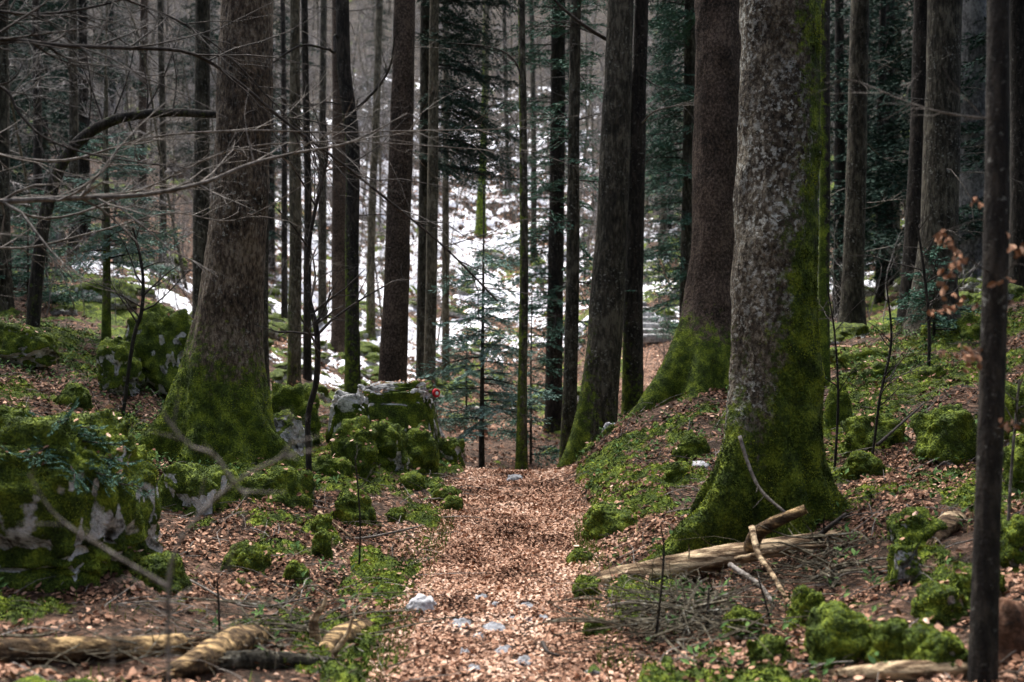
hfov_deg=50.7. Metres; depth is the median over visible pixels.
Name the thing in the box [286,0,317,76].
bare tree
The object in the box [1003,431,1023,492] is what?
mossy boulder
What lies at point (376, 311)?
slope rock
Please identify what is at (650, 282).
slope rock
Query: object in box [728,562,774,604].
stick
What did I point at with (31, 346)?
mossy boulder
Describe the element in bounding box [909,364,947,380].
mossy boulder
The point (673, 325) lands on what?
young fir
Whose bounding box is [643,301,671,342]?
stone steps
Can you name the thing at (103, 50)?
bare tree
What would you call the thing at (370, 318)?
slender tree
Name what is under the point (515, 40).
bare tree
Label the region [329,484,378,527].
mossy boulder
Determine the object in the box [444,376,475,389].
slope rock
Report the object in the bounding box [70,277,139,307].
slope rock
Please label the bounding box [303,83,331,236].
bare tree
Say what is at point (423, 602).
bare rock
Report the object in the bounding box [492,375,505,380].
slope rock
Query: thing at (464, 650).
bare rock
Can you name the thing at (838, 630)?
mossy boulder
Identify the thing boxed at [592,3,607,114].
bare tree
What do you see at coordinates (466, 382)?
young fir
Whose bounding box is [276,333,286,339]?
slope rock
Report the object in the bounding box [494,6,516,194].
slender tree
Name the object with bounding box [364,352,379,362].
slope rock
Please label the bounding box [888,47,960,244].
fir tree
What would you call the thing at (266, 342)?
spruce tree
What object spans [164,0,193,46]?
bare tree
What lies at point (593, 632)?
mossy boulder
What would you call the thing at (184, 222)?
hillside brush
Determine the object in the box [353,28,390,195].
bare tree
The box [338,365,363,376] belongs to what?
slope rock
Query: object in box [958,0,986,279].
beech tree
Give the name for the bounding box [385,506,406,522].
mossy boulder
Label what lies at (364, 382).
slope rock
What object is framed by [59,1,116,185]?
bare tree
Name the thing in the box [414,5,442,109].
bare tree
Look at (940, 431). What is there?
mossy boulder
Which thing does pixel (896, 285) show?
slope rock
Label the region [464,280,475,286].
slope rock
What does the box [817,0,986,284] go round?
fir tree
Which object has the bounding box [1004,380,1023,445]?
mossy boulder
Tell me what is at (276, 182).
bare tree
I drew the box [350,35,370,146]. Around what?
bare tree
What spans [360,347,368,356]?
slope rock
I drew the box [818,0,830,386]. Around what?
slender tree
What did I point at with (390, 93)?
bare tree
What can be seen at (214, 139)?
bare tree
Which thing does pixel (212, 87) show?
bare tree
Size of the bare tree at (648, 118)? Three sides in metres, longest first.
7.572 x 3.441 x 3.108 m
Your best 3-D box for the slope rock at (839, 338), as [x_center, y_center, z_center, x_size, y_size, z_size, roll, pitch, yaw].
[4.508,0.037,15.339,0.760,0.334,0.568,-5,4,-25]
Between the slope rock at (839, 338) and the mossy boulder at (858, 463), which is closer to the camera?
the mossy boulder at (858, 463)
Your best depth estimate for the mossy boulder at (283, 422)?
10.27 m
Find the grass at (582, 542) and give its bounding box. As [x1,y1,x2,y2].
[0,324,1023,681]
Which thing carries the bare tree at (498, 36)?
on the forest ground at (142, 616)
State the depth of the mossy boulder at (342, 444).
10.24 m
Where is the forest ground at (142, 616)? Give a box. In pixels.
[0,0,1023,681]
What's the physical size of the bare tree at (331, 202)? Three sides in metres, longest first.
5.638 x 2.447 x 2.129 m
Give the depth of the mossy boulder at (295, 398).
11.05 m
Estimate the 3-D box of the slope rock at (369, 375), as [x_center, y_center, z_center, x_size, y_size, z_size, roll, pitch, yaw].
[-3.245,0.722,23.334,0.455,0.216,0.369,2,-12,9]
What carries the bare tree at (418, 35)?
on the forest ground at (142, 616)
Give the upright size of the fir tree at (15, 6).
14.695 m
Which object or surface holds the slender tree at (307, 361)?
on the forest ground at (142, 616)
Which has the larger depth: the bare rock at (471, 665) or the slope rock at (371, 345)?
the slope rock at (371, 345)
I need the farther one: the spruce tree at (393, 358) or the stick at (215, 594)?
the spruce tree at (393, 358)
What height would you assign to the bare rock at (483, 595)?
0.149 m
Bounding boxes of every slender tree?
[9,0,92,251]
[21,0,119,263]
[123,0,184,225]
[123,0,216,262]
[270,0,329,318]
[300,0,372,323]
[301,0,311,380]
[366,0,382,339]
[411,0,488,381]
[449,0,578,469]
[473,0,634,459]
[474,0,489,237]
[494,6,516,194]
[509,0,549,265]
[646,1,675,244]
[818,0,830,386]
[830,0,912,303]
[874,0,912,279]
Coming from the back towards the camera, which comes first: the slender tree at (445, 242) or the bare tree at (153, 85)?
the bare tree at (153, 85)
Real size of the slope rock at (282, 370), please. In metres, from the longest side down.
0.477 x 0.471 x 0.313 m
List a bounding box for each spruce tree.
[0,0,14,310]
[112,0,274,317]
[135,0,305,468]
[263,200,270,390]
[273,0,340,386]
[330,0,345,352]
[336,0,465,381]
[424,0,438,407]
[557,0,633,467]
[625,0,740,418]
[638,0,854,561]
[830,0,911,324]
[890,0,1023,335]
[895,0,926,325]
[1008,0,1023,286]
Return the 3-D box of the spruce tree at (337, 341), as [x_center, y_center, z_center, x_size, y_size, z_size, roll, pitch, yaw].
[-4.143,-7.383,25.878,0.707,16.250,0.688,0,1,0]
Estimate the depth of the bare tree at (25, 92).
28.45 m
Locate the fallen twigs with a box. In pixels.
[0,304,1023,681]
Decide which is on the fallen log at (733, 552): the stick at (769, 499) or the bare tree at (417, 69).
the stick at (769, 499)
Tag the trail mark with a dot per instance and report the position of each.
(435, 392)
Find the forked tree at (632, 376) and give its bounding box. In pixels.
[525,0,693,418]
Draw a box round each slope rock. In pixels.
[11,230,32,243]
[42,287,63,301]
[48,230,64,244]
[50,213,67,225]
[50,305,77,316]
[54,290,77,302]
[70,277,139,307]
[111,297,127,309]
[123,254,148,268]
[132,284,156,297]
[134,285,140,294]
[157,254,188,269]
[161,272,182,283]
[268,288,280,297]
[268,301,275,306]
[268,306,272,314]
[268,315,284,322]
[269,325,279,337]
[269,339,273,348]
[270,320,287,335]
[270,371,284,383]
[272,368,286,380]
[273,362,286,369]
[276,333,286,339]
[301,316,322,327]
[301,364,313,374]
[303,382,332,402]
[311,340,327,348]
[312,354,330,365]
[320,371,329,377]
[326,343,334,350]
[329,388,343,394]
[332,355,340,360]
[337,352,344,359]
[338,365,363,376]
[360,306,379,314]
[360,329,380,339]
[360,341,379,354]
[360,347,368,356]
[361,369,371,377]
[361,380,369,385]
[363,360,377,365]
[363,366,375,372]
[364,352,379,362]
[368,376,377,380]
[370,366,378,376]
[409,300,416,308]
[436,378,446,386]
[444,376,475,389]
[449,308,467,316]
[458,287,474,294]
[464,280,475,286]
[464,403,488,414]
[467,348,480,355]
[471,340,485,347]
[484,371,495,378]
[492,250,505,256]
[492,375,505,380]
[527,385,542,392]
[528,255,545,265]
[531,261,542,268]
[532,389,544,402]
[577,386,580,403]
[580,266,592,276]
[643,278,658,284]
[655,307,675,317]
[830,322,868,337]
[830,333,845,344]
[864,285,874,296]
[890,299,897,309]
[893,276,900,291]
[958,277,981,292]
[959,291,976,302]
[974,283,981,292]
[1008,283,1023,299]
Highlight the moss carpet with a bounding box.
[0,292,1023,681]
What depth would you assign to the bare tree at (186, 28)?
67.95 m
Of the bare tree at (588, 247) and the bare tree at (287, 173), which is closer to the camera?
the bare tree at (287, 173)
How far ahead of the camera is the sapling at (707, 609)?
5.32 m
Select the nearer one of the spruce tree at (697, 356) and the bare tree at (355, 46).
the spruce tree at (697, 356)
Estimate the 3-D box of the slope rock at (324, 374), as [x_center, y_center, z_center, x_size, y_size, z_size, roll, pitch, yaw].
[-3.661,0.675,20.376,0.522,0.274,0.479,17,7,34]
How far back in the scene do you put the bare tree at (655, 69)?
59.63 m
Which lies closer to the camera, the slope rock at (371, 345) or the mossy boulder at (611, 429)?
the mossy boulder at (611, 429)
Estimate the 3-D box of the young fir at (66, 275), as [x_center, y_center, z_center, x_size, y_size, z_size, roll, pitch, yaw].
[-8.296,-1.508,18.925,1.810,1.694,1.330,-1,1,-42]
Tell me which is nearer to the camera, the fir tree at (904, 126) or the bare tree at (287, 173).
the fir tree at (904, 126)
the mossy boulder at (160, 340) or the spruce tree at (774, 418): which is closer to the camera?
the spruce tree at (774, 418)
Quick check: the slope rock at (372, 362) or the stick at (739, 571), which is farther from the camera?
the slope rock at (372, 362)
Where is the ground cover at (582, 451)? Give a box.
[0,285,1023,674]
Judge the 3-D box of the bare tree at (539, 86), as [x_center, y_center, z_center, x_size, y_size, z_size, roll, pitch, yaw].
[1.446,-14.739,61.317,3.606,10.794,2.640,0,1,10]
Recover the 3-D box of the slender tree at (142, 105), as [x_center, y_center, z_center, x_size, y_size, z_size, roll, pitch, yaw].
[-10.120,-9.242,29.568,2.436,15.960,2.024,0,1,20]
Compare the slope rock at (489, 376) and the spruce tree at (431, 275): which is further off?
the slope rock at (489, 376)
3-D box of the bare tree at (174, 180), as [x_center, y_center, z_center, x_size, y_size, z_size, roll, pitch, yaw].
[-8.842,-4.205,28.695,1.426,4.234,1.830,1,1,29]
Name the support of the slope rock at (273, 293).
on the forest ground at (142, 616)
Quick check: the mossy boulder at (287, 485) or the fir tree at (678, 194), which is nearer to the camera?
the mossy boulder at (287, 485)
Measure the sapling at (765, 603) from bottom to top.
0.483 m
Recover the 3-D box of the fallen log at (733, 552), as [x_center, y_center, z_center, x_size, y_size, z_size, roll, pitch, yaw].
[1.258,1.271,6.491,1.727,0.636,0.426,0,1,3]
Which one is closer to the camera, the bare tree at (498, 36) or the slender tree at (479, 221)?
the slender tree at (479, 221)
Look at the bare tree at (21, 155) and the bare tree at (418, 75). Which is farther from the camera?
the bare tree at (418, 75)
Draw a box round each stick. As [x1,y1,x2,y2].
[190,579,312,608]
[317,510,352,538]
[341,526,417,540]
[539,638,567,660]
[606,583,644,607]
[658,259,671,287]
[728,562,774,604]
[738,435,785,512]
[749,525,790,603]
[834,539,972,579]
[875,402,924,446]
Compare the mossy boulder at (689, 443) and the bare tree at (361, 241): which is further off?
the bare tree at (361, 241)
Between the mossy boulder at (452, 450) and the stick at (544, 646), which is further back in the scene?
the mossy boulder at (452, 450)
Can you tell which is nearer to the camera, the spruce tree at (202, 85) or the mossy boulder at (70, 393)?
the mossy boulder at (70, 393)
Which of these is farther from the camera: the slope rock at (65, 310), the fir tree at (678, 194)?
the fir tree at (678, 194)
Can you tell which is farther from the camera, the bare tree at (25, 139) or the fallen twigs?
the bare tree at (25, 139)
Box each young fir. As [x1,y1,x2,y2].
[0,188,98,307]
[11,208,94,289]
[436,313,491,425]
[484,273,564,468]
[646,205,680,340]
[885,243,980,336]
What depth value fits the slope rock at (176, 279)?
23.35 m
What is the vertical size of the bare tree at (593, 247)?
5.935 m
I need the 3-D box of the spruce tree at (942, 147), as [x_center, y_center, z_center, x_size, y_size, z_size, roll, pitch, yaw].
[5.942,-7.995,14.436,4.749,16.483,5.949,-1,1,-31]
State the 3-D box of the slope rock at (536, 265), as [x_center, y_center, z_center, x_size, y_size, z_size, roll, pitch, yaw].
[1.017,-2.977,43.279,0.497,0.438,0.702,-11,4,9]
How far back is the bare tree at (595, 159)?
37.09 m
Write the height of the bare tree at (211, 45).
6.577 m
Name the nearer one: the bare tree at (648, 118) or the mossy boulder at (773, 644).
the mossy boulder at (773, 644)
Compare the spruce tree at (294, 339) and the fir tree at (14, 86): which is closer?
the spruce tree at (294, 339)
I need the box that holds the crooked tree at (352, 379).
[272,0,466,393]
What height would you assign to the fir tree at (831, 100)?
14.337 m
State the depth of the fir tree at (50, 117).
32.78 m
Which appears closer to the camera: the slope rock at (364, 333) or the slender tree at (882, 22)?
the slender tree at (882, 22)
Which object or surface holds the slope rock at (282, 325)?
on the forest ground at (142, 616)
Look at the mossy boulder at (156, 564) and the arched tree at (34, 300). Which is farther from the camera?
the arched tree at (34, 300)
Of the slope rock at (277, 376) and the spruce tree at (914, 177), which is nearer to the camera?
the spruce tree at (914, 177)
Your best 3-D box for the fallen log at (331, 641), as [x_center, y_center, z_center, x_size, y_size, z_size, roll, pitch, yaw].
[-0.842,1.491,5.399,0.150,0.142,0.871,0,1,17]
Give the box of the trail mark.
[432,389,439,396]
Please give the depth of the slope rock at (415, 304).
37.12 m
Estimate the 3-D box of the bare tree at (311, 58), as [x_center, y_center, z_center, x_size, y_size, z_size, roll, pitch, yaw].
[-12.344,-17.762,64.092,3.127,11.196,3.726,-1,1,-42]
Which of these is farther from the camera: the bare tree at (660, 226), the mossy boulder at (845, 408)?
the bare tree at (660, 226)
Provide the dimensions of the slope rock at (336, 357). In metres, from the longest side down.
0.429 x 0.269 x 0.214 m
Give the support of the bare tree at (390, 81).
on the forest ground at (142, 616)
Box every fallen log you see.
[0,633,210,663]
[150,624,272,679]
[218,650,342,668]
[319,619,372,651]
[589,505,875,586]
[810,660,967,679]
[925,508,965,545]
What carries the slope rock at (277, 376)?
on the forest ground at (142, 616)
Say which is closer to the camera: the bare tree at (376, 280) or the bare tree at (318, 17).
the bare tree at (376, 280)
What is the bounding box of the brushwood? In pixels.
[0,511,948,681]
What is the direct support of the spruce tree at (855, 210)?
on the forest ground at (142, 616)
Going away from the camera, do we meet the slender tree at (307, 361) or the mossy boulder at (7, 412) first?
the mossy boulder at (7, 412)
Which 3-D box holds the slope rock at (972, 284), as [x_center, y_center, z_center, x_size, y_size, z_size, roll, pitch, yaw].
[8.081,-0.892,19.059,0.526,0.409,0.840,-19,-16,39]
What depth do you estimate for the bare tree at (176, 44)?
62.31 m
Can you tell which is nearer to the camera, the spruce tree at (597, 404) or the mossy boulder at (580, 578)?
the mossy boulder at (580, 578)
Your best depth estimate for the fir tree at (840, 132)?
23.81 m
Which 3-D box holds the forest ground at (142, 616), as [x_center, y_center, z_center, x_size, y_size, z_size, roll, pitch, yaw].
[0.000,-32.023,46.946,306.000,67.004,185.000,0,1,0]
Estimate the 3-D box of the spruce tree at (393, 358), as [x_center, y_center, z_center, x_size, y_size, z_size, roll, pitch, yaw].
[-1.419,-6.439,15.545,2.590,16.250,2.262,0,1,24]
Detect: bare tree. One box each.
[9,0,78,277]
[9,5,116,271]
[9,10,46,182]
[9,44,51,182]
[10,1,51,170]
[10,56,24,151]
[16,0,68,189]
[16,1,67,171]
[49,0,104,129]
[49,2,100,147]
[49,42,103,182]
[55,0,165,264]
[59,0,138,135]
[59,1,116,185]
[77,11,118,77]
[88,0,119,94]
[92,50,152,228]
[93,0,211,289]
[94,0,176,232]
[97,2,157,111]
[103,7,137,107]
[109,5,180,185]
[123,0,180,162]
[133,0,174,41]
[146,102,193,250]
[148,0,190,57]
[150,0,188,54]
[152,0,193,94]
[153,0,217,18]
[159,42,215,199]
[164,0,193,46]
[171,1,194,92]
[175,6,220,194]
[176,3,219,39]
[176,57,288,262]
[176,98,215,193]
[177,0,218,77]
[177,38,216,200]
[179,0,215,164]
[180,2,218,93]
[190,43,275,222]
[273,2,288,147]
[273,2,318,68]
[273,46,317,248]
[273,50,316,163]
[274,100,289,238]
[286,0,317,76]
[287,5,328,103]
[301,114,331,246]
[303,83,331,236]
[308,0,331,48]
[315,170,366,246]
[326,167,367,261]
[327,0,369,91]
[328,84,384,275]
[350,1,390,161]
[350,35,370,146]
[351,0,389,230]
[351,5,387,104]
[352,31,415,231]
[353,12,388,133]
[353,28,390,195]
[359,145,382,271]
[359,172,416,329]
[362,23,391,167]
[369,57,415,159]
[375,147,418,314]
[381,1,419,168]
[381,3,418,117]
[393,0,453,115]
[409,164,478,349]
[410,141,452,288]
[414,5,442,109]
[414,14,452,113]
[414,27,440,121]
[438,129,463,254]
[439,5,478,91]
[439,14,476,163]
[452,6,517,118]
[461,11,500,92]
[489,8,518,73]
[490,0,536,188]
[499,8,536,154]
[508,1,545,94]
[513,4,550,150]
[513,39,547,171]
[527,9,566,111]
[534,1,567,76]
[542,68,598,196]
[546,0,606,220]
[549,7,605,125]
[564,133,598,267]
[564,166,593,284]
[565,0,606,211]
[580,97,600,278]
[581,8,604,114]
[582,100,600,224]
[582,173,598,252]
[584,209,596,250]
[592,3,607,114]
[633,21,657,132]
[644,145,682,271]
[645,36,660,210]
[646,0,681,138]
[646,58,657,195]
[651,41,683,196]
[818,130,833,294]
[830,49,887,248]
[873,28,909,214]
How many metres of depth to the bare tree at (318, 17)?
82.79 m
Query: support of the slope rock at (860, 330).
on the forest ground at (142, 616)
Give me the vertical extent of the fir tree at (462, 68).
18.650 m
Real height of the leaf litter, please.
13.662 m
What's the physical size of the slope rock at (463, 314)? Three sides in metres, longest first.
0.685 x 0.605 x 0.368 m
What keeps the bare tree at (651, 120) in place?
on the forest ground at (142, 616)
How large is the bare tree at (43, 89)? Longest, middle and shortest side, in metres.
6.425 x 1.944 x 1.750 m
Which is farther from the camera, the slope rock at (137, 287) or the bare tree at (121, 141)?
the bare tree at (121, 141)
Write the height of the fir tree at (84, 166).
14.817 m
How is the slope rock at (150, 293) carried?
on the forest ground at (142, 616)
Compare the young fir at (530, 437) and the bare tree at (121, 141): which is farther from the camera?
the bare tree at (121, 141)
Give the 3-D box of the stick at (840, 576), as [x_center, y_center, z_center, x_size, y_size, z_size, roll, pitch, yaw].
[2.218,1.211,6.062,0.848,0.315,0.092,0,1,0]
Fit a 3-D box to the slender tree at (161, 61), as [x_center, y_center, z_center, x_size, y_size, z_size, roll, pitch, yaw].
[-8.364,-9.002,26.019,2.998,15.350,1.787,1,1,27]
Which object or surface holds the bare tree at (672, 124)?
on the forest ground at (142, 616)
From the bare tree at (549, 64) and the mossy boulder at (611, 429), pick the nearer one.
the mossy boulder at (611, 429)
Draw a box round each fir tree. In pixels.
[9,0,64,207]
[9,0,68,138]
[9,0,68,234]
[9,0,109,194]
[10,0,178,237]
[11,0,64,79]
[34,75,189,339]
[88,0,157,108]
[152,0,220,166]
[210,0,330,270]
[356,0,392,152]
[408,185,558,467]
[413,0,531,379]
[479,0,607,433]
[547,0,590,126]
[632,0,695,320]
[643,2,683,289]
[644,0,683,230]
[646,4,682,149]
[817,0,907,317]
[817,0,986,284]
[818,0,848,210]
[818,0,905,236]
[818,0,913,286]
[845,0,912,168]
[871,0,912,227]
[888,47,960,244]
[907,0,1009,244]
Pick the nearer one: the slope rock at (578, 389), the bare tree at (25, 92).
the slope rock at (578, 389)
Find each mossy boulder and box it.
[0,322,62,367]
[0,404,31,422]
[0,408,163,593]
[53,382,93,411]
[96,336,144,396]
[123,301,192,394]
[135,550,191,594]
[157,462,241,516]
[220,539,271,574]
[240,465,316,511]
[271,382,320,444]
[273,408,313,458]
[282,560,309,583]
[310,513,336,532]
[311,529,332,559]
[312,454,354,477]
[325,389,370,444]
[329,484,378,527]
[330,415,378,477]
[357,380,445,441]
[370,419,412,471]
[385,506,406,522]
[397,470,426,489]
[406,422,439,474]
[432,483,461,502]
[438,436,466,467]
[440,494,463,510]
[566,546,593,565]
[571,574,601,599]
[580,441,596,453]
[580,617,616,639]
[581,499,647,541]
[602,420,631,436]
[663,460,689,482]
[671,429,709,459]
[721,603,763,641]
[745,632,785,662]
[785,584,825,626]
[803,600,873,670]
[824,379,852,429]
[830,346,894,369]
[835,450,885,483]
[837,410,911,457]
[849,356,907,378]
[864,616,908,663]
[886,505,947,550]
[886,539,922,585]
[901,622,967,673]
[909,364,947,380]
[909,403,976,465]
[910,581,970,625]
[920,322,945,335]
[948,561,1007,597]
[955,313,980,339]
[1000,514,1023,567]
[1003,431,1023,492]
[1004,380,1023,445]
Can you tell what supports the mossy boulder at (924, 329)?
on the forest ground at (142, 616)
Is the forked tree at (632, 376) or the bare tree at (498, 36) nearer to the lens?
the forked tree at (632, 376)
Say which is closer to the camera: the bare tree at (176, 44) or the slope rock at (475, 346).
the slope rock at (475, 346)
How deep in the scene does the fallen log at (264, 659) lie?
4.82 m
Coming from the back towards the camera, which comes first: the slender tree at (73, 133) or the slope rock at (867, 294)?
the slope rock at (867, 294)
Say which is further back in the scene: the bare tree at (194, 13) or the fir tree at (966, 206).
the bare tree at (194, 13)
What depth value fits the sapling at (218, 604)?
5.32 m
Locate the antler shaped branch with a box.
[309,595,353,655]
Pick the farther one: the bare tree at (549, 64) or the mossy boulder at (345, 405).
the bare tree at (549, 64)
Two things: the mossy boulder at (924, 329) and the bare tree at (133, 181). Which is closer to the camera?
the mossy boulder at (924, 329)
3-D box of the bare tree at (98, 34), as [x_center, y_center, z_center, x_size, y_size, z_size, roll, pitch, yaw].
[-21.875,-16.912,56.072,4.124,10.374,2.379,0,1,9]
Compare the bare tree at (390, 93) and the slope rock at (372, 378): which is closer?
the slope rock at (372, 378)
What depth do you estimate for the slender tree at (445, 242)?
26.90 m
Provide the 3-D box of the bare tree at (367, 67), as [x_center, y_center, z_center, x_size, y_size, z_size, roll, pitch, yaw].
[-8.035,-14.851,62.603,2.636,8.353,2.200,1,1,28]
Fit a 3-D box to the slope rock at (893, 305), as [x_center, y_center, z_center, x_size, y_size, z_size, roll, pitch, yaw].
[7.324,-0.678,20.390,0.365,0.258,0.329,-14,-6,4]
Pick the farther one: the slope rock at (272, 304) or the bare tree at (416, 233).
the bare tree at (416, 233)
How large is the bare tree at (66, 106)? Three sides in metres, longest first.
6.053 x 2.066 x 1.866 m
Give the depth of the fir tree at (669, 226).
43.77 m
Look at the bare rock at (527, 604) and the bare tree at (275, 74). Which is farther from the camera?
the bare tree at (275, 74)
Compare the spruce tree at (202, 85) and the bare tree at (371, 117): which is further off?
the bare tree at (371, 117)
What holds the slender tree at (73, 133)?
on the forest ground at (142, 616)
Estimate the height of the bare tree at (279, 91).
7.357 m
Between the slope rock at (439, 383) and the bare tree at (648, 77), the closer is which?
the slope rock at (439, 383)
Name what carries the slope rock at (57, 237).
on the forest ground at (142, 616)
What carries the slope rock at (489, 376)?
on the forest ground at (142, 616)
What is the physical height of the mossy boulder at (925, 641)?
0.296 m
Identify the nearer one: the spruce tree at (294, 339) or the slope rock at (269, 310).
the spruce tree at (294, 339)
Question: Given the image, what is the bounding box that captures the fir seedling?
[0,398,157,499]
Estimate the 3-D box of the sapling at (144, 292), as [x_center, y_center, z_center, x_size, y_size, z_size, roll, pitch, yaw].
[-3.799,-0.384,10.989,1.052,2.464,0.791,1,1,31]
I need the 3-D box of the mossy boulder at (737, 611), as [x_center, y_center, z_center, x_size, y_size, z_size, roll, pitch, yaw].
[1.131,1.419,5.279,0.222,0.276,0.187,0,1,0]
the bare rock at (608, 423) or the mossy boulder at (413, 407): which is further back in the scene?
the bare rock at (608, 423)
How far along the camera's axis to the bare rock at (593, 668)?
4.98 m
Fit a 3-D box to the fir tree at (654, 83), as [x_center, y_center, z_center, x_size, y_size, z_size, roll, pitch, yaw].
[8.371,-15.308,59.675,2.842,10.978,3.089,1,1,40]
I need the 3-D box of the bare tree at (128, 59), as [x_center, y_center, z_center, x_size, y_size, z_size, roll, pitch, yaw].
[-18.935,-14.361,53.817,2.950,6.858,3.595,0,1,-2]
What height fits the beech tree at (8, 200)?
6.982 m
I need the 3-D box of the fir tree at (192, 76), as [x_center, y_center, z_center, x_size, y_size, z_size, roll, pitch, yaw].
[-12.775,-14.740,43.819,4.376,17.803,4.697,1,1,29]
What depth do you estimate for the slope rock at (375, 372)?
23.54 m
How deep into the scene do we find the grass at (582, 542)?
5.95 m
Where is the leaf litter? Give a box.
[0,132,1023,681]
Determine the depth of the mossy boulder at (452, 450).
11.83 m
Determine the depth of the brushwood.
5.51 m
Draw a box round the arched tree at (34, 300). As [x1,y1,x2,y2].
[1,0,215,327]
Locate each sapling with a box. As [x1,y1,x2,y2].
[82,181,193,415]
[187,571,220,632]
[227,65,432,470]
[352,443,374,564]
[654,519,677,642]
[693,587,729,635]
[735,578,777,633]
[803,0,1023,681]
[818,270,878,468]
[846,182,981,366]
[852,271,936,454]
[956,348,1023,520]
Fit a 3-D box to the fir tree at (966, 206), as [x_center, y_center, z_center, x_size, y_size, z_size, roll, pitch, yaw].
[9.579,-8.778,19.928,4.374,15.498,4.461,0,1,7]
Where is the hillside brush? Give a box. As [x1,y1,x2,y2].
[10,0,1009,371]
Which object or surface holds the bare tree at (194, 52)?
on the forest ground at (142, 616)
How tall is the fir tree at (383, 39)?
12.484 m
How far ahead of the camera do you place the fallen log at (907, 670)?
4.38 m
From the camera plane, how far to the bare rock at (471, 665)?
5.04 m
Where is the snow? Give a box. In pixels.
[72,74,904,387]
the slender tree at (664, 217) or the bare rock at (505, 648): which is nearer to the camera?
the bare rock at (505, 648)
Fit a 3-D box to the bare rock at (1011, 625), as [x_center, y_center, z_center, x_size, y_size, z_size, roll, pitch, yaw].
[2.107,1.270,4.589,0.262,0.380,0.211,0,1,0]
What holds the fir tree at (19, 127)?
on the forest ground at (142, 616)
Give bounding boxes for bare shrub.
[20,379,320,681]
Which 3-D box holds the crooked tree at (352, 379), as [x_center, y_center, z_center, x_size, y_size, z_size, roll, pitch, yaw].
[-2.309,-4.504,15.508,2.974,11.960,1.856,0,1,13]
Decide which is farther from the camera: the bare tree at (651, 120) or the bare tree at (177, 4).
the bare tree at (177, 4)
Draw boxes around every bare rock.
[405,593,436,613]
[449,618,470,628]
[460,648,469,653]
[467,663,479,673]
[474,593,486,598]
[483,621,505,630]
[494,645,511,653]
[507,474,523,481]
[515,655,531,666]
[521,601,532,606]
[539,614,549,621]
[585,664,604,676]
[602,422,614,431]
[692,460,711,468]
[999,597,1023,665]
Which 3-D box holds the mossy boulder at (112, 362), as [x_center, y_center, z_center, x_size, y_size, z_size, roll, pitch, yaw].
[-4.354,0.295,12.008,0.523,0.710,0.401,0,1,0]
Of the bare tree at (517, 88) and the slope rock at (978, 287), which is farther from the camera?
the bare tree at (517, 88)
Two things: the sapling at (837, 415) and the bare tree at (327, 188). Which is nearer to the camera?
the sapling at (837, 415)
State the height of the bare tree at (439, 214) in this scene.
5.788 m
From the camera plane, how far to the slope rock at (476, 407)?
23.36 m
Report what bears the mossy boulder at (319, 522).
on the forest ground at (142, 616)
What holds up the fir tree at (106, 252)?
on the forest ground at (142, 616)
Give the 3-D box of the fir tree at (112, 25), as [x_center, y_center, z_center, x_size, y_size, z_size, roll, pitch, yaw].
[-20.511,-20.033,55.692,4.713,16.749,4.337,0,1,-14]
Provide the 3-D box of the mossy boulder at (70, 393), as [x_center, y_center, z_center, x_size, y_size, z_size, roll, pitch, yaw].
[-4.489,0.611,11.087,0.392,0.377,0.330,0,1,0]
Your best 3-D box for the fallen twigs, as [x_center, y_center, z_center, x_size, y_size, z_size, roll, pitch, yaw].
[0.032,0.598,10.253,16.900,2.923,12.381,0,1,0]
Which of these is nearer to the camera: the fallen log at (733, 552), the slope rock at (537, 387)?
the fallen log at (733, 552)
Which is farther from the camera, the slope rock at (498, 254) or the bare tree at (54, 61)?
the slope rock at (498, 254)
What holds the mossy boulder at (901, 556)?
on the forest ground at (142, 616)
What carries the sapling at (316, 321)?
on the forest ground at (142, 616)
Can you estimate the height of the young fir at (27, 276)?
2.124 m
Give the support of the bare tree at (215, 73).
on the forest ground at (142, 616)
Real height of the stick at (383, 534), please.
0.117 m
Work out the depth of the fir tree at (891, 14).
26.77 m
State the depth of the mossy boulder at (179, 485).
7.98 m
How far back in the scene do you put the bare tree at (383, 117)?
56.09 m
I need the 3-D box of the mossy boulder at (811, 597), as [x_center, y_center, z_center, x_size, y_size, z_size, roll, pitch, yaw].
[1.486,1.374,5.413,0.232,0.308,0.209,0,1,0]
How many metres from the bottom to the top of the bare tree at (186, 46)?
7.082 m
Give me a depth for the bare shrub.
2.51 m
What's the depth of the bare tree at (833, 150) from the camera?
27.12 m
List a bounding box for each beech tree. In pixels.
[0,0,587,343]
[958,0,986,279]
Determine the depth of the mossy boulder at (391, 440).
10.64 m
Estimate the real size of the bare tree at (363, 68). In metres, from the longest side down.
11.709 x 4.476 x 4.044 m
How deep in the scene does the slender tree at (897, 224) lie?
27.81 m
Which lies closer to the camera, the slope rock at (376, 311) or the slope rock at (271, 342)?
the slope rock at (271, 342)
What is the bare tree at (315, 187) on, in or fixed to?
on the forest ground at (142, 616)
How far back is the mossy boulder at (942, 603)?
5.05 m
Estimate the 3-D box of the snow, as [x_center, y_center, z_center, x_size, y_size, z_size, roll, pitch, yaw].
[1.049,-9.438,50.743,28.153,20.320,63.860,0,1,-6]
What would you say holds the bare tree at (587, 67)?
on the forest ground at (142, 616)
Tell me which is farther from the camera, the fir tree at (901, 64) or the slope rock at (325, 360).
the fir tree at (901, 64)
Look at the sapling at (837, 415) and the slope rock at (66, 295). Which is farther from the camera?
the slope rock at (66, 295)
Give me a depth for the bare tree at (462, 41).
77.80 m
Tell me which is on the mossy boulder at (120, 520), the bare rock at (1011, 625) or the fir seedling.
the fir seedling

